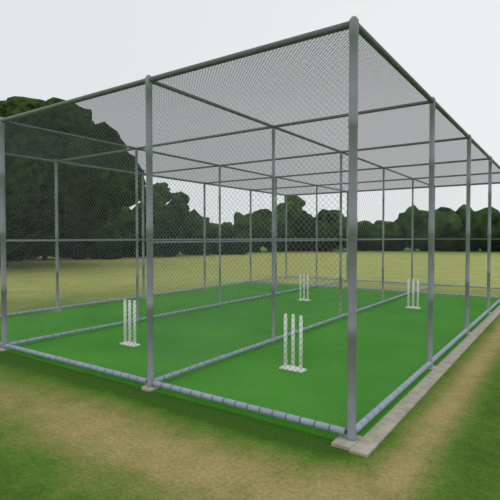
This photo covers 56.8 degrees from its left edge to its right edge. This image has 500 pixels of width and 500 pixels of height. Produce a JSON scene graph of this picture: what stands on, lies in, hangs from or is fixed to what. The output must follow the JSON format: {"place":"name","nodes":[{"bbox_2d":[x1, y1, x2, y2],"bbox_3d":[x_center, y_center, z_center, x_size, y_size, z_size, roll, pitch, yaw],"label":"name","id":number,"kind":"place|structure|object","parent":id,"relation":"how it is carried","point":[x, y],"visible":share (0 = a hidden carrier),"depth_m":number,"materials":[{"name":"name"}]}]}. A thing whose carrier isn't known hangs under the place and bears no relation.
{"place":"outdoors","nodes":[
{"label":"outdoors","id":0,"kind":"place"},
{"bbox_2d":[0,247,499,499],"bbox_3d":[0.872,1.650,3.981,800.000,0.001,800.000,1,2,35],"label":"ground","id":1,"kind":"structure","parent":0,"point":[67,434],"depth_m":4.17,"materials":[{"name":"green plant"}]},
{"bbox_2d":[0,96,145,267],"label":"deciduous tree","id":2,"kind":"object","parent":1,"relation":"on","point":[26,188],"visible":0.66,"depth_m":24.30,"materials":[{"name":"green plant"}]},
{"bbox_2d":[132,182,190,256],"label":"deciduous tree","id":3,"kind":"object","parent":1,"relation":"on","point":[169,214],"visible":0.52,"depth_m":40.18,"materials":[{"name":"green plant"}]},
{"bbox_2d":[0,283,499,439],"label":"artificial turf","id":4,"kind":"structure","parent":1,"relation":"on","point":[450,319],"depth_m":7.51,"materials":[{"name":"green carpet"}]},
{"bbox_2d":[120,299,140,346],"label":"cricket stumps","id":5,"kind":"object","parent":4,"relation":"on","point":[129,329],"visible":0.73,"depth_m":7.46,"materials":[{"name":"white"}]},
{"bbox_2d":[0,16,499,440],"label":"cricket net cage","id":6,"kind":"object","parent":4,"relation":"on","point":[353,151],"visible":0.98,"depth_m":6.12,"materials":[{"name":"metal"}]},
{"bbox_2d":[279,314,304,372],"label":"cricket stumps","id":7,"kind":"object","parent":4,"relation":"on","point":[286,367],"visible":0.78,"depth_m":6.06,"materials":[{"name":"white"}]},
{"bbox_2d":[299,274,310,300],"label":"cricket stumps","id":8,"kind":"object","parent":4,"relation":"on","point":[304,288],"visible":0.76,"depth_m":12.74,"materials":[{"name":"white"}]},
{"bbox_2d":[406,278,419,308],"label":"cricket stumps","id":9,"kind":"object","parent":4,"relation":"on","point":[412,294],"visible":0.8,"depth_m":11.32,"materials":[{"name":"white"}]},
{"bbox_2d":[6,204,499,259],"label":"tree line","id":10,"kind":"object","parent":1,"relation":"on","point":[452,232],"visible":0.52,"depth_m":54.74,"materials":[{"name":"green plant"}]},
{"bbox_2d":[277,196,313,250],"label":"deciduous tree","id":11,"kind":"object","parent":1,"relation":"on","point":[305,225],"visible":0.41,"depth_m":56.12,"materials":[{"name":"green plant"}]},
{"bbox_2d":[331,305,499,457],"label":"concrete kerb","id":12,"kind":"structure","parent":1,"relation":"on","point":[370,441],"depth_m":4.76,"materials":[{"name":"grey concrete"}]},
{"bbox_2d":[0,0,499,224],"bbox_3d":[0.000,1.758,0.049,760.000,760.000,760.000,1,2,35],"label":"sky","id":13,"kind":"structure","parent":0,"point":[445,54],"depth_m":331.87,"materials":[{"name":"white"}]}
]}

